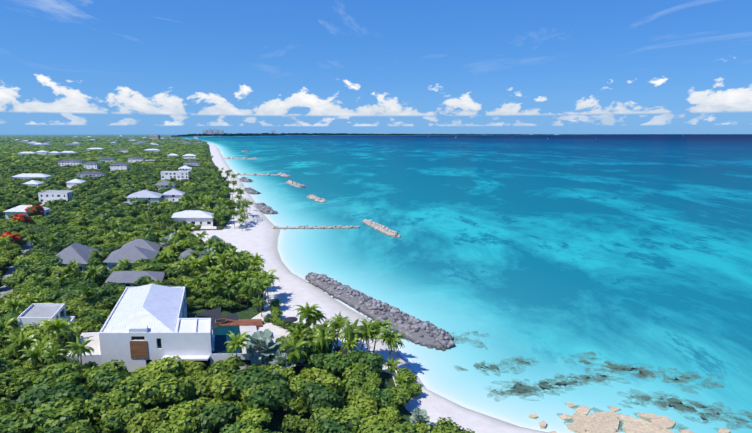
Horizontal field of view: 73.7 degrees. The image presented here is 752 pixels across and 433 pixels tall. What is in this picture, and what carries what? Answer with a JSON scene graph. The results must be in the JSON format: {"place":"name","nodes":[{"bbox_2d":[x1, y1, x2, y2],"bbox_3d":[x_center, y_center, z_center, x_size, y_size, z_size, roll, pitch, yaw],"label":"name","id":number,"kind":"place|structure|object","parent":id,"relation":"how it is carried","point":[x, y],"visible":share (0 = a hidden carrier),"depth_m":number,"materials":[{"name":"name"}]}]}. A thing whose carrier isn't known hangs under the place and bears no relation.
{"place":"outdoors","nodes":[
{"label":"outdoors","id":0,"kind":"place"},
{"bbox_2d":[0,239,33,297],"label":"side road","id":1,"kind":"structure","parent":0,"point":[10,270],"depth_m":154.35,"materials":[{"name":"grey asphalt"}]},
{"bbox_2d":[191,226,215,228],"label":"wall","id":2,"kind":"structure","parent":0,"point":[207,227],"depth_m":228.64,"materials":[{"name":"white paint"}]},
{"bbox_2d":[0,134,431,432],"bbox_3d":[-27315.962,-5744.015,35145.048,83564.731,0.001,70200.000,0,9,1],"label":"ground","id":3,"kind":"structure","parent":0,"point":[275,424],"depth_m":90.45,"materials":[{"name":"green plant"}]},
{"bbox_2d":[0,205,43,243],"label":"flamboyant tree","id":4,"kind":"object","parent":3,"relation":"on","point":[34,210],"visible":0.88,"depth_m":226.08,"materials":[{"name":"red plant"}]},
{"bbox_2d":[3,205,49,218],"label":"house","id":5,"kind":"structure","parent":3,"relation":"on","point":[19,209],"depth_m":249.54,"materials":[{"name":"white paint"}]},
{"bbox_2d":[18,152,36,154],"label":"house","id":6,"kind":"structure","parent":3,"relation":"on","point":[22,153],"depth_m":916.93,"materials":[{"name":"white paint"}]},
{"bbox_2d":[12,173,50,179],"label":"house","id":7,"kind":"structure","parent":3,"relation":"on","point":[28,176],"depth_m":449.39,"materials":[{"name":"white paint"}]},
{"bbox_2d":[23,180,43,186],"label":"house","id":8,"kind":"structure","parent":3,"relation":"on","point":[34,183],"depth_m":386.59,"materials":[{"name":"white paint"}]},
{"bbox_2d":[32,143,44,145],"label":"house","id":9,"kind":"structure","parent":3,"relation":"on","point":[38,144],"depth_m":1595.71,"materials":[{"name":"white paint"}]},
{"bbox_2d":[17,303,65,329],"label":"modern house","id":10,"kind":"structure","parent":3,"relation":"on","point":[35,313],"depth_m":104.53,"materials":[{"name":"white paint"}]},
{"bbox_2d":[35,150,48,154],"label":"house","id":11,"kind":"structure","parent":3,"relation":"on","point":[43,152],"depth_m":975.59,"materials":[{"name":"white paint"}]},
{"bbox_2d":[48,151,60,154],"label":"house","id":12,"kind":"structure","parent":3,"relation":"on","point":[53,152],"depth_m":935.15,"materials":[{"name":"white paint"}]},
{"bbox_2d":[38,190,73,202],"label":"house","id":13,"kind":"structure","parent":3,"relation":"on","point":[51,195],"depth_m":308.39,"materials":[{"name":"white paint"}]},
{"bbox_2d":[61,316,75,323],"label":"house","id":14,"kind":"structure","parent":3,"relation":"on","point":[71,320],"depth_m":107.47,"materials":[{"name":"white paint"}]},
{"bbox_2d":[61,151,76,153],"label":"house","id":15,"kind":"structure","parent":3,"relation":"on","point":[68,152],"depth_m":953.38,"materials":[{"name":"white paint"}]},
{"bbox_2d":[58,159,83,165],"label":"house","id":16,"kind":"structure","parent":3,"relation":"on","point":[64,162],"depth_m":627.78,"materials":[{"name":"white paint"}]},
{"bbox_2d":[65,179,85,187],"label":"house","id":17,"kind":"structure","parent":3,"relation":"on","point":[71,183],"depth_m":397.36,"materials":[{"name":"white paint"}]},
{"bbox_2d":[54,243,99,271],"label":"grey villa","id":18,"kind":"object","parent":3,"relation":"on","point":[80,253],"visible":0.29,"depth_m":154.31,"materials":[{"name":"white paint"}]},
{"bbox_2d":[83,161,98,168],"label":"house","id":19,"kind":"structure","parent":3,"relation":"on","point":[91,164],"depth_m":577.01,"materials":[{"name":"white paint"}]},
{"bbox_2d":[77,171,105,177],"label":"house","id":20,"kind":"structure","parent":3,"relation":"on","point":[91,174],"depth_m":466.18,"materials":[{"name":"white paint"}]},
{"bbox_2d":[87,148,103,150],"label":"house","id":21,"kind":"structure","parent":3,"relation":"on","point":[88,149],"depth_m":1178.26,"materials":[{"name":"white paint"}]},
{"bbox_2d":[0,136,206,141],"bbox_3d":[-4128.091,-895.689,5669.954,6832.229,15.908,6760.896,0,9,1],"label":"trees","id":22,"kind":"object","parent":3,"relation":"on","point":[72,138],"visible":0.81,"depth_m":3250.59,"materials":[{"name":"green plant"}]},
{"bbox_2d":[0,142,211,166],"bbox_3d":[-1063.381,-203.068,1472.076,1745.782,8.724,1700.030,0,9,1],"label":"trees","id":23,"kind":"object","parent":3,"relation":"on","point":[9,151],"visible":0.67,"depth_m":998.15,"materials":[{"name":"green plant"}]},
{"bbox_2d":[98,157,115,161],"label":"house","id":24,"kind":"structure","parent":3,"relation":"on","point":[107,159],"depth_m":710.90,"materials":[{"name":"white paint"}]},
{"bbox_2d":[0,164,235,220],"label":"trees","id":25,"kind":"object","parent":3,"relation":"on","point":[10,204],"visible":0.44,"depth_m":372.05,"materials":[{"name":"green plant"}]},
{"bbox_2d":[109,162,128,170],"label":"house","id":26,"kind":"structure","parent":3,"relation":"on","point":[119,165],"depth_m":561.25,"materials":[{"name":"white paint"}]},
{"bbox_2d":[113,148,129,152],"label":"house","id":27,"kind":"structure","parent":3,"relation":"on","point":[123,150],"depth_m":1117.16,"materials":[{"name":"white paint"}]},
{"bbox_2d":[103,246,157,271],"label":"grey villa","id":28,"kind":"object","parent":3,"relation":"on","point":[133,253],"visible":0.44,"depth_m":155.47,"materials":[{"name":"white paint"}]},
{"bbox_2d":[105,271,164,286],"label":"grey villa","id":29,"kind":"object","parent":3,"relation":"on","point":[126,278],"visible":0.54,"depth_m":136.82,"materials":[{"name":"white paint"}]},
{"bbox_2d":[128,157,143,161],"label":"house","id":30,"kind":"structure","parent":3,"relation":"on","point":[134,159],"depth_m":708.45,"materials":[{"name":"white paint"}]},
{"bbox_2d":[121,239,160,257],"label":"grey villa","id":31,"kind":"object","parent":3,"relation":"on","point":[147,244],"visible":0.17,"depth_m":168.79,"materials":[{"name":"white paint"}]},
{"bbox_2d":[126,190,162,204],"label":"house","id":32,"kind":"structure","parent":3,"relation":"on","point":[155,197],"depth_m":300.38,"materials":[{"name":"white paint"}]},
{"bbox_2d":[144,149,160,151],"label":"house","id":33,"kind":"structure","parent":3,"relation":"on","point":[155,150],"depth_m":1087.44,"materials":[{"name":"white paint"}]},
{"bbox_2d":[149,135,160,139],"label":"building","id":34,"kind":"structure","parent":3,"relation":"on","point":[152,137],"depth_m":3100.41,"materials":[{"name":"white paint"}]},
{"bbox_2d":[155,180,175,189],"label":"house","id":35,"kind":"structure","parent":3,"relation":"on","point":[163,184],"depth_m":370.82,"materials":[{"name":"white paint"}]},
{"bbox_2d":[163,189,184,201],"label":"house","id":36,"kind":"structure","parent":3,"relation":"on","point":[173,195],"depth_m":312.68,"materials":[{"name":"white paint"}]},
{"bbox_2d":[37,284,312,373],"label":"villa","id":37,"kind":"object","parent":3,"relation":"on","point":[144,325],"visible":0.69,"depth_m":90.89,"materials":[{"name":"white paint"}]},
{"bbox_2d":[161,171,189,180],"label":"house","id":38,"kind":"structure","parent":3,"relation":"on","point":[177,175],"depth_m":444.47,"materials":[{"name":"white paint"}]},
{"bbox_2d":[178,166,191,170],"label":"house","id":39,"kind":"structure","parent":3,"relation":"on","point":[182,168],"depth_m":548.99,"materials":[{"name":"white paint"}]},
{"bbox_2d":[183,154,195,158],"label":"house","id":40,"kind":"structure","parent":3,"relation":"on","point":[187,156],"depth_m":810.40,"materials":[{"name":"white paint"}]},
{"bbox_2d":[179,249,200,257],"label":"grey pavilion","id":41,"kind":"structure","parent":3,"relation":"on","point":[185,253],"depth_m":161.44,"materials":[{"name":"white paint"}]},
{"bbox_2d":[183,161,199,165],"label":"house","id":42,"kind":"structure","parent":3,"relation":"on","point":[193,163],"depth_m":623.95,"materials":[{"name":"white paint"}]},
{"bbox_2d":[171,210,213,225],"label":"house","id":43,"kind":"structure","parent":3,"relation":"on","point":[199,217],"depth_m":231.18,"materials":[{"name":"white paint"}]},
{"bbox_2d":[0,146,409,384],"bbox_3d":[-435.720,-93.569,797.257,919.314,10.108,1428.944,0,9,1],"label":"palm trees","id":44,"kind":"object","parent":3,"relation":"on","point":[24,344],"visible":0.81,"depth_m":122.38,"materials":[{"name":"green plant"}]},
{"bbox_2d":[0,211,418,432],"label":"trees","id":45,"kind":"object","parent":3,"relation":"on","point":[273,393],"visible":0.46,"depth_m":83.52,"materials":[{"name":"green plant"}]},
{"bbox_2d":[168,230,250,252],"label":"sand patch","id":46,"kind":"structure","parent":3,"relation":"on","point":[239,242],"depth_m":205.57,"materials":[{"name":"beige sand"}]},
{"bbox_2d":[196,307,237,328],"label":"shade sails","id":47,"kind":"object","parent":3,"relation":"on","point":[216,313],"visible":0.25,"depth_m":107.46,"materials":[{"name":"grey fabric"}]},
{"bbox_2d":[0,214,474,432],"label":"trees","id":48,"kind":"object","parent":3,"relation":"on","point":[71,416],"visible":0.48,"depth_m":79.95,"materials":[{"name":"green plant"}]},
{"bbox_2d":[160,235,430,425],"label":"palm plants","id":49,"kind":"object","parent":3,"relation":"on","point":[264,344],"visible":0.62,"depth_m":88.91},
{"bbox_2d":[283,317,379,367],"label":"dark umbrellas","id":50,"kind":"object","parent":3,"relation":"on","point":[294,319],"visible":0.29,"depth_m":94.28,"materials":[{"name":"grey"}]},
{"bbox_2d":[256,299,422,397],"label":"hedge bushes","id":51,"kind":"object","parent":3,"relation":"on","point":[275,315],"visible":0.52,"depth_m":107.70,"materials":[{"name":"green plant"}]},
{"bbox_2d":[171,133,588,136],"bbox_3d":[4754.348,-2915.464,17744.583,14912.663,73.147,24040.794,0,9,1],"label":"treeline","id":52,"kind":"object","parent":3,"relation":"on","point":[258,134],"visible":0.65,"depth_m":13986.14,"materials":[{"name":"teal plant"}]},
{"bbox_2d":[189,139,548,432],"bbox_3d":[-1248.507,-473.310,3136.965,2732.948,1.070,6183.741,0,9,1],"label":"beach sand","id":53,"kind":"structure","parent":0,"point":[289,290],"depth_m":124.95,"materials":[{"name":"beige sand"}]},
{"bbox_2d":[239,177,252,181],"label":"breakwater rocks","id":54,"kind":"object","parent":53,"relation":"on","point":[243,179],"visible":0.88,"depth_m":457.07,"materials":[{"name":"grey stone"}]},
{"bbox_2d":[235,216,263,228],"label":"revetment rocks","id":55,"kind":"object","parent":53,"relation":"on","point":[251,222],"visible":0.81,"depth_m":237.24,"materials":[{"name":"grey stone"}]},
{"bbox_2d":[244,187,261,193],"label":"breakwater rocks","id":56,"kind":"object","parent":53,"relation":"on","point":[249,190],"visible":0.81,"depth_m":368.78,"materials":[{"name":"grey stone"}]},
{"bbox_2d":[254,203,276,213],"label":"breakwater rocks","id":57,"kind":"object","parent":53,"relation":"on","point":[263,208],"visible":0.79,"depth_m":280.77,"materials":[{"name":"grey stone"}]},
{"bbox_2d":[272,225,359,229],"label":"long groyne rocks","id":58,"kind":"object","parent":53,"relation":"on","point":[322,227],"visible":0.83,"depth_m":229.09,"materials":[{"name":"stone"}]},
{"bbox_2d":[305,272,454,350],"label":"groyne rocks","id":59,"kind":"object","parent":53,"relation":"on","point":[418,331],"visible":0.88,"depth_m":116.77,"materials":[{"name":"grey stone"}]},
{"bbox_2d":[0,0,751,133],"label":"sky","id":60,"kind":"structure","parent":0,"point":[67,66],"materials":[{"name":"blue"}]},
{"bbox_2d":[177,134,751,432],"bbox_3d":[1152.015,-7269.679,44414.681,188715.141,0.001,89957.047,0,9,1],"label":"sea","id":61,"kind":"structure","parent":0,"point":[550,255],"depth_m":183.05,"materials":[{"name":"liquid"}]},
{"bbox_2d":[223,157,257,158],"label":"groyne rocks","id":62,"kind":"object","parent":61,"relation":"in","point":[240,158],"visible":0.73,"depth_m":870.62,"materials":[{"name":"stone"}]},
{"bbox_2d":[237,173,280,175],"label":"groyne rocks","id":63,"kind":"object","parent":61,"relation":"in","point":[260,174],"visible":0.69,"depth_m":523.16,"materials":[{"name":"stone"}]},
{"bbox_2d":[278,172,290,176],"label":"far groyne head rocks","id":64,"kind":"object","parent":61,"relation":"in","point":[284,175],"visible":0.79,"depth_m":511.21,"materials":[{"name":"stone"}]},
{"bbox_2d":[285,180,306,187],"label":"breakwater rocks","id":65,"kind":"object","parent":61,"relation":"in","point":[294,184],"visible":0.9,"depth_m":418.05,"materials":[{"name":"stone"}]},
{"bbox_2d":[306,194,326,202],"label":"breakwater rocks","id":66,"kind":"object","parent":61,"relation":"in","point":[316,198],"visible":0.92,"depth_m":326.02,"materials":[{"name":"stone"}]},
{"bbox_2d":[362,219,400,237],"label":"breakwater rocks","id":67,"kind":"object","parent":61,"relation":"in","point":[383,229],"visible":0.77,"depth_m":224.07,"materials":[{"name":"stone"}]},
{"bbox_2d":[453,331,751,432],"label":"coral reef","id":68,"kind":"object","parent":61,"relation":"in","point":[680,406],"visible":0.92,"depth_m":85.90},
{"bbox_2d":[529,402,730,432],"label":"reef rocks","id":69,"kind":"object","parent":61,"relation":"in","point":[596,422],"visible":0.94,"depth_m":74.58,"materials":[{"name":"beige stone"}]}
]}

